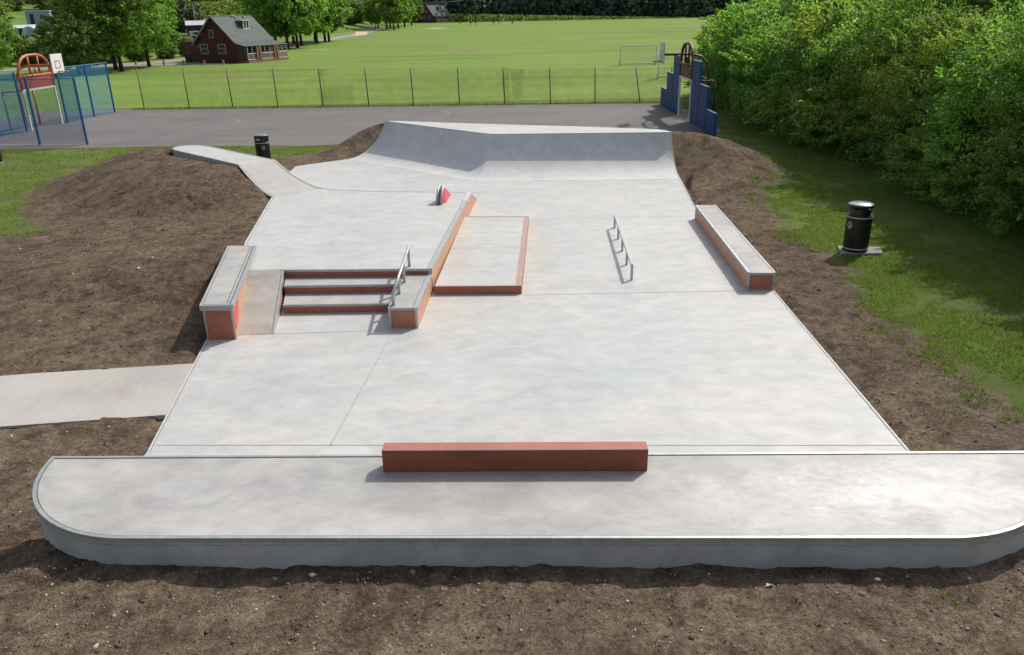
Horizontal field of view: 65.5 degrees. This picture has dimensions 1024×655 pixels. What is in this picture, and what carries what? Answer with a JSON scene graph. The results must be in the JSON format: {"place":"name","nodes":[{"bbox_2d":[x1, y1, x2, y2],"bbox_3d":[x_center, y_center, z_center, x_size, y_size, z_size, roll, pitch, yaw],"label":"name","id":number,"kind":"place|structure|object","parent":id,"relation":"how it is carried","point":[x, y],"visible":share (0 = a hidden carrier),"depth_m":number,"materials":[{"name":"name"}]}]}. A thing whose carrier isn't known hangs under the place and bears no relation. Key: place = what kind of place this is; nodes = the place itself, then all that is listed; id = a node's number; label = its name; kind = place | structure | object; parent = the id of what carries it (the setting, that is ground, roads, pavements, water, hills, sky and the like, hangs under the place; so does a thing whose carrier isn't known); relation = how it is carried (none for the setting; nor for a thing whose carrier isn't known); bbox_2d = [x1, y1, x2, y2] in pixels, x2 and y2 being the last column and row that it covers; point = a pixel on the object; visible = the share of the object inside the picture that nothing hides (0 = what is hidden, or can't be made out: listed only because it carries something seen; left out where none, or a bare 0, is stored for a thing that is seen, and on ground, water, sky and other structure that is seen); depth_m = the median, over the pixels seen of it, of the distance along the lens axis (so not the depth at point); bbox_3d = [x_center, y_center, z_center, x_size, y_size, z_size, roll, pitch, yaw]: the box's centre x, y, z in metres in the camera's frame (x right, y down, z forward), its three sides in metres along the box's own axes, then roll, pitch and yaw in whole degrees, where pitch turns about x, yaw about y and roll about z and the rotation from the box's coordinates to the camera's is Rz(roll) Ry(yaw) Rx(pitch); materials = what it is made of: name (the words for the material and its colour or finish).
{"place":"outdoors","nodes":[
{"label":"outdoors","id":0,"kind":"place"},
{"bbox_2d":[0,363,193,428],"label":"path","id":1,"kind":"structure","parent":0,"point":[46,398],"depth_m":12.48,"materials":[{"name":"concrete"}]},
{"bbox_2d":[0,0,415,62],"bbox_3d":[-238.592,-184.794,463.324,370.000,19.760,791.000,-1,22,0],"label":"hill","id":2,"kind":"structure","parent":0,"point":[21,18],"depth_m":205.18,"materials":[{"name":"green plant"}]},
{"bbox_2d":[1,0,25,10],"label":"shrub","id":3,"kind":"object","parent":2,"relation":"on","point":[16,4],"visible":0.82,"depth_m":194.79,"materials":[{"name":"green plant"}]},
{"bbox_2d":[13,24,35,34],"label":"greenhouse","id":4,"kind":"object","parent":2,"relation":"on","point":[20,28],"visible":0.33,"depth_m":144.13,"materials":[{"name":"white glass"}]},
{"bbox_2d":[22,26,37,36],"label":"polytunnel","id":5,"kind":"structure","parent":2,"relation":"on","point":[27,30],"depth_m":142.61,"materials":[{"name":"plastic"}]},
{"bbox_2d":[23,10,51,25],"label":"blue shed","id":6,"kind":"structure","parent":2,"relation":"on","point":[32,16],"depth_m":165.28,"materials":[{"name":"metal"}]},
{"bbox_2d":[28,0,46,9],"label":"shrub","id":7,"kind":"object","parent":2,"relation":"on","point":[41,7],"visible":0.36,"depth_m":202.97,"materials":[{"name":"green plant"}]},
{"bbox_2d":[25,38,55,63],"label":"shrub","id":8,"kind":"object","parent":2,"relation":"on","point":[37,50],"visible":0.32,"depth_m":100.32,"materials":[{"name":"green plant"}]},
{"bbox_2d":[41,0,58,8],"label":"shrub","id":9,"kind":"object","parent":2,"relation":"on","point":[47,3],"visible":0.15,"depth_m":188.84,"materials":[{"name":"green plant"}]},
{"bbox_2d":[154,24,179,42],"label":"shrub","id":10,"kind":"object","parent":2,"relation":"on","point":[172,36],"visible":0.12,"depth_m":141.84,"materials":[{"name":"green plant"}]},
{"bbox_2d":[164,0,205,31],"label":"silver shrub","id":11,"kind":"object","parent":2,"relation":"on","point":[183,9],"visible":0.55,"depth_m":178.54,"materials":[{"name":"green plant"}]},
{"bbox_2d":[189,31,198,38],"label":"parked car","id":12,"kind":"object","parent":2,"relation":"on","point":[193,34],"visible":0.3,"depth_m":160.76,"materials":[{"name":"metal"}]},
{"bbox_2d":[185,20,205,35],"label":"garden shed","id":13,"kind":"structure","parent":2,"relation":"on","point":[194,25],"depth_m":168.99,"materials":[{"name":"metal"}]},
{"bbox_2d":[189,0,250,17],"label":"hedgerow","id":14,"kind":"object","parent":2,"relation":"on","point":[224,7],"visible":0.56,"depth_m":251.14,"materials":[{"name":"green plant"}]},
{"bbox_2d":[345,8,362,24],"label":"shrub","id":15,"kind":"object","parent":2,"relation":"on","point":[357,17],"visible":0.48,"depth_m":298.14,"materials":[{"name":"green plant"}]},
{"bbox_2d":[348,0,365,22],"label":"shrub","id":16,"kind":"object","parent":2,"relation":"on","point":[357,4],"visible":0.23,"depth_m":318.88,"materials":[{"name":"green plant"}]},
{"bbox_2d":[0,16,979,150],"bbox_3d":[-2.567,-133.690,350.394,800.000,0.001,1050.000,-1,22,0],"label":"field","id":17,"kind":"structure","parent":0,"point":[526,55],"depth_m":82.70,"materials":[{"name":"green plant"}]},
{"bbox_2d":[0,0,20,70],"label":"lime tree","id":18,"kind":"object","parent":17,"relation":"on","point":[9,32],"visible":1,"depth_m":71.13,"materials":[{"name":"green plant"}]},
{"bbox_2d":[7,34,35,64],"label":"shrub","id":19,"kind":"object","parent":17,"relation":"on","point":[24,41],"visible":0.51,"depth_m":101.15,"materials":[{"name":"green plant"}]},
{"bbox_2d":[32,3,107,74],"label":"shrubby tree","id":20,"kind":"object","parent":17,"relation":"on","point":[62,42],"visible":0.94,"depth_m":81.08,"materials":[{"name":"green plant"}]},
{"bbox_2d":[48,0,159,69],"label":"lime tree","id":21,"kind":"object","parent":17,"relation":"on","point":[109,28],"visible":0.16,"depth_m":87.61,"materials":[{"name":"green plant"}]},
{"bbox_2d":[92,52,122,63],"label":"shrub","id":22,"kind":"object","parent":17,"relation":"on","point":[107,58],"visible":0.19,"depth_m":102.71,"materials":[{"name":"green plant"}]},
{"bbox_2d":[56,0,165,71],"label":"lime tree","id":23,"kind":"object","parent":17,"relation":"on","point":[113,47],"visible":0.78,"depth_m":85.03,"materials":[{"name":"green plant"}]},
{"bbox_2d":[122,46,153,60],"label":"shrub","id":24,"kind":"object","parent":17,"relation":"on","point":[141,56],"visible":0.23,"depth_m":107.25,"materials":[{"name":"green plant"}]},
{"bbox_2d":[98,0,181,66],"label":"lime tree","id":25,"kind":"object","parent":17,"relation":"on","point":[155,43],"visible":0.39,"depth_m":94.01,"materials":[{"name":"green plant"}]},
{"bbox_2d":[73,63,226,68],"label":"forecourt","id":26,"kind":"structure","parent":17,"relation":"on","point":[165,64],"depth_m":97.61,"materials":[{"name":"grey asphalt"}]},
{"bbox_2d":[154,42,178,58],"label":"shrub","id":27,"kind":"object","parent":17,"relation":"on","point":[161,53],"visible":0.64,"depth_m":111.42,"materials":[{"name":"green plant"}]},
{"bbox_2d":[170,35,193,56],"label":"shrub","id":28,"kind":"object","parent":17,"relation":"on","point":[180,45],"visible":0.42,"depth_m":116.98,"materials":[{"name":"green plant"}]},
{"bbox_2d":[184,53,191,61],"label":"wheelie bin","id":29,"kind":"object","parent":17,"relation":"on","point":[188,58],"visible":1,"depth_m":102.00,"materials":[{"name":"green plastic"}]},
{"bbox_2d":[0,24,401,70],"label":"lane","id":30,"kind":"structure","parent":17,"relation":"on","point":[294,45],"depth_m":146.76,"materials":[{"name":"grey asphalt"}]},
{"bbox_2d":[237,0,280,40],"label":"lime tree","id":31,"kind":"object","parent":30,"relation":"on","point":[247,4],"visible":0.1,"depth_m":138.67,"materials":[{"name":"green plant"}]},
{"bbox_2d":[298,1,332,45],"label":"lime tree","id":32,"kind":"object","parent":30,"relation":"on","point":[318,18],"visible":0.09,"depth_m":149.78,"materials":[{"name":"green plant"}]},
{"bbox_2d":[182,15,288,62],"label":"house","id":33,"kind":"structure","parent":17,"relation":"on","point":[237,38],"depth_m":100.30,"materials":[{"name":"brick"}]},
{"bbox_2d":[200,44,208,53],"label":"window","id":34,"kind":"structure","parent":33,"relation":"in","point":[204,49],"depth_m":100.81,"materials":[{"name":"grey glass"}]},
{"bbox_2d":[217,44,226,53],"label":"window","id":35,"kind":"structure","parent":33,"relation":"in","point":[221,47],"depth_m":99.56,"materials":[{"name":"grey glass"}]},
{"bbox_2d":[247,0,316,48],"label":"lime tree","id":36,"kind":"object","parent":17,"relation":"on","point":[305,10],"visible":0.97,"depth_m":133.08,"materials":[{"name":"green plant"}]},
{"bbox_2d":[261,0,328,47],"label":"lime tree","id":37,"kind":"object","parent":17,"relation":"on","point":[319,8],"visible":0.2,"depth_m":137.48,"materials":[{"name":"green plant"}]},
{"bbox_2d":[314,0,345,42],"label":"lime tree","id":38,"kind":"object","parent":17,"relation":"on","point":[325,21],"visible":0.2,"depth_m":157.37,"materials":[{"name":"green plant"}]},
{"bbox_2d":[322,0,353,41],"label":"lime tree","id":39,"kind":"object","parent":17,"relation":"on","point":[337,23],"visible":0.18,"depth_m":166.16,"materials":[{"name":"green plant"}]},
{"bbox_2d":[327,0,352,40],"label":"lime tree","id":40,"kind":"object","parent":17,"relation":"on","point":[342,18],"visible":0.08,"depth_m":167.47,"materials":[{"name":"green plant"}]},
{"bbox_2d":[362,0,382,28],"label":"lime tree","id":41,"kind":"object","parent":17,"relation":"on","point":[369,18],"visible":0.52,"depth_m":277.45,"materials":[{"name":"green plant"}]},
{"bbox_2d":[366,0,402,29],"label":"lime tree","id":42,"kind":"object","parent":17,"relation":"on","point":[376,14],"visible":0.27,"depth_m":273.21,"materials":[{"name":"green plant"}]},
{"bbox_2d":[375,0,410,29],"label":"lime tree","id":43,"kind":"object","parent":17,"relation":"on","point":[398,14],"visible":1,"depth_m":260.31,"materials":[{"name":"green plant"}]},
{"bbox_2d":[395,2,410,27],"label":"lime tree","id":44,"kind":"object","parent":17,"relation":"on","point":[407,13],"visible":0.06,"depth_m":289.79,"materials":[{"name":"green plant"}]},
{"bbox_2d":[401,0,417,26],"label":"lime tree","id":45,"kind":"object","parent":17,"relation":"on","point":[412,7],"visible":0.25,"depth_m":309.66,"materials":[{"name":"green plant"}]},
{"bbox_2d":[411,0,424,24],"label":"lime tree","id":46,"kind":"object","parent":17,"relation":"on","point":[420,7],"visible":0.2,"depth_m":351.64,"materials":[{"name":"green plant"}]},
{"bbox_2d":[419,4,454,22],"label":"brick house","id":47,"kind":"structure","parent":17,"relation":"on","point":[433,13],"depth_m":419.17,"materials":[{"name":"red brick"}]},
{"bbox_2d":[350,0,763,22],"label":"woodland","id":48,"kind":"object","parent":17,"relation":"on","point":[671,8],"visible":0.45,"depth_m":438.03,"materials":[{"name":"green plant"}]},
{"bbox_2d":[445,13,685,21],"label":"bramble bank","id":49,"kind":"structure","parent":17,"relation":"on","point":[485,17],"depth_m":421.27,"materials":[{"name":"green plant"}]},
{"bbox_2d":[619,45,656,64],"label":"football goal","id":50,"kind":"object","parent":17,"relation":"on","point":[620,63],"visible":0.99,"depth_m":81.96,"materials":[{"name":"white paint"}]},
{"bbox_2d":[682,22,736,95],"bbox_3d":[13.982,-17.654,52.194,5.092,4.869,5.817,-15,26,-32],"label":"hedge tree","id":51,"kind":"object","parent":17,"relation":"on","point":[695,58],"visible":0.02,"depth_m":52.22,"materials":[{"name":"green plant"}]},
{"bbox_2d":[785,0,831,19],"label":"hedge tree","id":52,"kind":"object","parent":17,"relation":"on","point":[801,1],"visible":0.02,"depth_m":42.64,"materials":[{"name":"green plant"}]},
{"bbox_2d":[829,0,882,14],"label":"hedge tree","id":53,"kind":"object","parent":17,"relation":"on","point":[849,3],"depth_m":37.31,"materials":[{"name":"green plant"}]},
{"bbox_2d":[891,0,1016,155],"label":"hedge tree","id":54,"kind":"object","parent":17,"relation":"on","point":[982,3],"visible":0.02,"depth_m":27.25,"materials":[{"name":"green plant"}]},
{"bbox_2d":[937,0,1023,156],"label":"hedge tree","id":55,"kind":"object","parent":17,"relation":"on","point":[990,4],"visible":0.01,"depth_m":25.37,"materials":[{"name":"green plant"}]},
{"bbox_2d":[0,97,1023,654],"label":"ground","id":56,"kind":"structure","parent":0,"point":[186,267],"depth_m":11.15,"materials":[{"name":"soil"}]},
{"bbox_2d":[172,145,320,197],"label":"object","id":57,"kind":"object","parent":56,"relation":"on","point":[268,177],"visible":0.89,"depth_m":24.97,"materials":[{"name":"concrete"}]},
{"bbox_2d":[254,133,270,158],"bbox_3d":[-10.091,-7.250,32.235,0.590,1.155,0.590,-1,22,0],"label":"litter bin","id":58,"kind":"object","parent":56,"relation":"on","point":[262,145],"visible":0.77,"depth_m":31.99,"materials":[{"name":"black paint"}]},
{"bbox_2d":[0,104,722,149],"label":"sports court","id":59,"kind":"object","parent":56,"relation":"on","point":[309,126],"visible":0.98,"depth_m":43.25,"materials":[{"name":"asphalt"}]},
{"bbox_2d":[0,72,27,136],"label":"court fence","id":60,"kind":"object","parent":59,"relation":"on","point":[18,96],"visible":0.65,"depth_m":40.85,"materials":[{"name":"blue metal"}]},
{"bbox_2d":[1,53,66,130],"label":"goal arch","id":61,"kind":"structure","parent":59,"relation":"on","point":[55,65],"depth_m":42.32,"materials":[{"name":"white paint"}]},
{"bbox_2d":[0,78,88,144],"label":"court fence","id":62,"kind":"object","parent":59,"relation":"on","point":[80,115],"visible":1,"depth_m":36.87,"materials":[{"name":"blue metal"}]},
{"bbox_2d":[56,62,115,122],"bbox_3d":[-25.015,-13.913,46.905,0.109,3.000,5.111,1,22,4],"label":"court fence","id":63,"kind":"object","parent":59,"relation":"on","point":[89,89],"visible":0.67,"depth_m":47.10,"materials":[{"name":"blue metal"}]},
{"bbox_2d":[660,56,679,113],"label":"panel wall","id":64,"kind":"structure","parent":59,"relation":"on","point":[669,97],"depth_m":44.77,"materials":[{"name":"blue metal"}]},
{"bbox_2d":[652,42,715,121],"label":"goal arch","id":65,"kind":"structure","parent":59,"relation":"on","point":[685,69],"depth_m":40.99,"materials":[{"name":"white paint"}]},
{"bbox_2d":[689,59,717,135],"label":"panel wall","id":66,"kind":"structure","parent":59,"relation":"on","point":[703,117],"depth_m":38.28,"materials":[{"name":"blue metal"}]},
{"bbox_2d":[136,67,671,107],"bbox_3d":[-6.926,-15.115,49.728,33.611,2.506,0.215,0,22,3],"label":"wire fence","id":67,"kind":"object","parent":56,"relation":"on","point":[367,89],"visible":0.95,"depth_m":49.78,"materials":[{"name":"green"}]},
{"bbox_2d":[0,100,1023,654],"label":"grass","id":68,"kind":"structure","parent":56,"relation":"on","point":[1006,276],"depth_m":19.91,"materials":[{"name":"green plant"}]},
{"bbox_2d":[32,451,1023,569],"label":"raised platform","id":69,"kind":"structure","parent":56,"relation":"on","point":[761,510],"depth_m":7.70,"materials":[{"name":"concrete"}]},
{"bbox_2d":[381,442,647,471],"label":"grind block","id":70,"kind":"structure","parent":69,"relation":"on","point":[510,456],"depth_m":8.32,"materials":[{"name":"concrete"}]},
{"bbox_2d":[683,4,756,102],"bbox_3d":[13.838,-17.044,49.453,5.507,5.775,5.366,-12,24,-24],"label":"hedge tree","id":71,"kind":"object","parent":56,"relation":"on","point":[702,26],"visible":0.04,"depth_m":48.88,"materials":[{"name":"green plant"}]},
{"bbox_2d":[688,0,778,105],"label":"hedge tree","id":72,"kind":"object","parent":56,"relation":"on","point":[721,21],"visible":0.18,"depth_m":46.47,"materials":[{"name":"green plant"}]},
{"bbox_2d":[698,1,785,108],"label":"hedge tree","id":73,"kind":"object","parent":56,"relation":"on","point":[746,15],"visible":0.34,"depth_m":44.04,"materials":[{"name":"green plant"}]},
{"bbox_2d":[713,13,790,111],"bbox_3d":[13.698,-13.874,42.218,5.971,5.249,5.453,5,22,14],"label":"hedge tree","id":74,"kind":"object","parent":56,"relation":"on","point":[758,19],"visible":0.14,"depth_m":42.39,"materials":[{"name":"green plant"}]},
{"bbox_2d":[718,17,790,122],"bbox_3d":[13.438,-12.928,40.106,6.057,5.070,5.302,3,22,10],"label":"hedge tree","id":75,"kind":"object","parent":56,"relation":"on","point":[733,68],"visible":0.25,"depth_m":40.20,"materials":[{"name":"green plant"}]},
{"bbox_2d":[732,13,825,130],"bbox_3d":[13.531,-12.003,37.448,6.364,5.327,5.570,6,23,17],"label":"hedge tree","id":76,"kind":"object","parent":56,"relation":"on","point":[757,61],"visible":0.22,"depth_m":37.60,"materials":[{"name":"green plant"}]},
{"bbox_2d":[757,0,803,86],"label":"hedge tree","id":77,"kind":"object","parent":56,"relation":"on","point":[783,7],"visible":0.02,"depth_m":45.92,"materials":[{"name":"green plant"}]},
{"bbox_2d":[743,0,862,134],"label":"hedge tree","id":78,"kind":"object","parent":56,"relation":"on","point":[813,9],"visible":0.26,"depth_m":34.70,"materials":[{"name":"green plant"}]},
{"bbox_2d":[753,0,906,146],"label":"hedge tree","id":79,"kind":"object","parent":56,"relation":"on","point":[797,53],"visible":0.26,"depth_m":32.60,"materials":[{"name":"green plant"}]},
{"bbox_2d":[837,246,882,255],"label":"bin slab","id":80,"kind":"structure","parent":56,"relation":"on","point":[871,250],"depth_m":18.75,"materials":[{"name":"grey concrete"}]},
{"bbox_2d":[842,200,874,252],"bbox_3d":[8.155,-2.398,18.753,0.590,1.155,0.590,-1,22,0],"label":"litter bin","id":81,"kind":"object","parent":80,"relation":"on","point":[858,224],"visible":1,"depth_m":18.56,"materials":[{"name":"black paint"}]},
{"bbox_2d":[806,0,918,126],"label":"hedge tree","id":82,"kind":"object","parent":56,"relation":"on","point":[862,7],"depth_m":33.59,"materials":[{"name":"green plant"}]},
{"bbox_2d":[779,8,953,160],"bbox_3d":[13.947,-9.411,30.674,6.596,5.521,5.773,3,22,11],"label":"hedge tree","id":83,"kind":"object","parent":56,"relation":"on","point":[832,48],"visible":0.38,"depth_m":30.29,"materials":[{"name":"green plant"}]},
{"bbox_2d":[820,0,985,170],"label":"hedge tree","id":84,"kind":"object","parent":56,"relation":"on","point":[895,9],"visible":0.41,"depth_m":27.65,"materials":[{"name":"green plant"}]},
{"bbox_2d":[843,0,997,141],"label":"hedge tree","id":85,"kind":"object","parent":56,"relation":"on","point":[903,59],"visible":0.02,"depth_m":31.93,"materials":[{"name":"green plant"}]},
{"bbox_2d":[848,0,1007,187],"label":"hedge tree","id":86,"kind":"object","parent":56,"relation":"on","point":[932,18],"visible":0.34,"depth_m":25.37,"materials":[{"name":"green plant"}]},
{"bbox_2d":[870,5,1023,205],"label":"hedge tree","id":87,"kind":"object","parent":56,"relation":"on","point":[931,79],"visible":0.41,"depth_m":23.55,"materials":[{"name":"green plant"}]},
{"bbox_2d":[886,0,1023,224],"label":"hedge tree","id":88,"kind":"object","parent":56,"relation":"on","point":[970,60],"visible":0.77,"depth_m":21.12,"materials":[{"name":"green plant"}]},
{"bbox_2d":[954,12,1023,245],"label":"hedge tree","id":89,"kind":"object","parent":56,"relation":"on","point":[999,107],"visible":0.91,"depth_m":19.39,"materials":[{"name":"green plant"}]},
{"bbox_2d":[965,17,1023,203],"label":"hedge tree","id":90,"kind":"object","parent":56,"relation":"on","point":[996,135],"visible":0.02,"depth_m":23.07,"materials":[{"name":"green plant"}]},
{"bbox_2d":[146,159,909,452],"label":"pavement","id":91,"kind":"structure","parent":0,"point":[684,339],"depth_m":13.42,"materials":[{"name":"concrete"}]},
{"bbox_2d":[199,245,256,339],"bbox_3d":[-5.672,-0.700,16.289,0.652,0.940,4.179,-5,22,-10],"label":"tall ledge","id":92,"kind":"object","parent":91,"relation":"on","point":[220,305],"visible":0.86,"depth_m":14.97,"materials":[{"name":"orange concrete"}]},
{"bbox_2d":[238,269,284,334],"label":"bank ramp","id":93,"kind":"structure","parent":91,"relation":"on","point":[263,299],"depth_m":15.72,"materials":[{"name":"concrete"}]},
{"bbox_2d":[282,268,430,312],"bbox_3d":[-3.253,-0.758,16.268,3.126,0.577,1.349,-1,22,0],"label":"stair set","id":94,"kind":"object","parent":91,"relation":"on","point":[333,290],"visible":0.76,"depth_m":16.27,"materials":[{"name":"concrete"}]},
{"bbox_2d":[244,188,476,291],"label":"raised deck","id":95,"kind":"structure","parent":91,"relation":"on","point":[322,228],"depth_m":19.70,"materials":[{"name":"concrete"}]},
{"bbox_2d":[436,185,450,204],"bbox_3d":[-1.908,-3.850,22.588,0.225,0.456,1.352,2,22,8],"label":"curved ledge","id":96,"kind":"object","parent":95,"relation":"on","point":[443,194],"visible":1,"depth_m":22.15,"materials":[{"name":"red paint"}]},
{"bbox_2d":[388,274,431,327],"bbox_3d":[-1.994,-0.535,15.810,0.584,0.458,2.081,0,22,2],"label":"hub ledge","id":97,"kind":"object","parent":91,"relation":"on","point":[408,309],"visible":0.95,"depth_m":15.21,"materials":[{"name":"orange concrete"}]},
{"bbox_2d":[391,246,410,305],"bbox_3d":[-2.195,-1.046,15.792,0.065,0.586,2.127,0,22,2],"label":"handrail","id":98,"kind":"object","parent":97,"relation":"on","point":[401,270],"visible":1,"depth_m":15.73,"materials":[{"name":"metal"}]},
{"bbox_2d":[434,216,528,294],"bbox_3d":[-0.570,-1.873,19.404,1.817,0.230,6.070,0,22,3],"label":"manual pad","id":99,"kind":"object","parent":91,"relation":"on","point":[486,254],"visible":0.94,"depth_m":18.44,"materials":[{"name":"concrete"}]},
{"bbox_2d":[351,121,680,180],"bbox_3d":[-0.468,-6.453,29.564,13.492,1.510,4.786,7,23,19],"label":"quarter pipe","id":100,"kind":"object","parent":91,"relation":"on","point":[486,152],"visible":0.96,"depth_m":28.89,"materials":[{"name":"concrete"}]},
{"bbox_2d":[613,215,632,279],"bbox_3d":[2.678,-2.029,19.337,0.055,0.362,4.498,0,22,2],"label":"flat rail","id":101,"kind":"object","parent":91,"relation":"on","point":[623,242],"visible":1,"depth_m":18.84,"materials":[{"name":"metal"}]},
{"bbox_2d":[695,205,775,289],"bbox_3d":[5.265,-1.975,19.369,0.566,0.636,6.130,0,22,2],"label":"grind box","id":102,"kind":"object","parent":91,"relation":"on","point":[750,266],"visible":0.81,"depth_m":18.20,"materials":[{"name":"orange concrete"}]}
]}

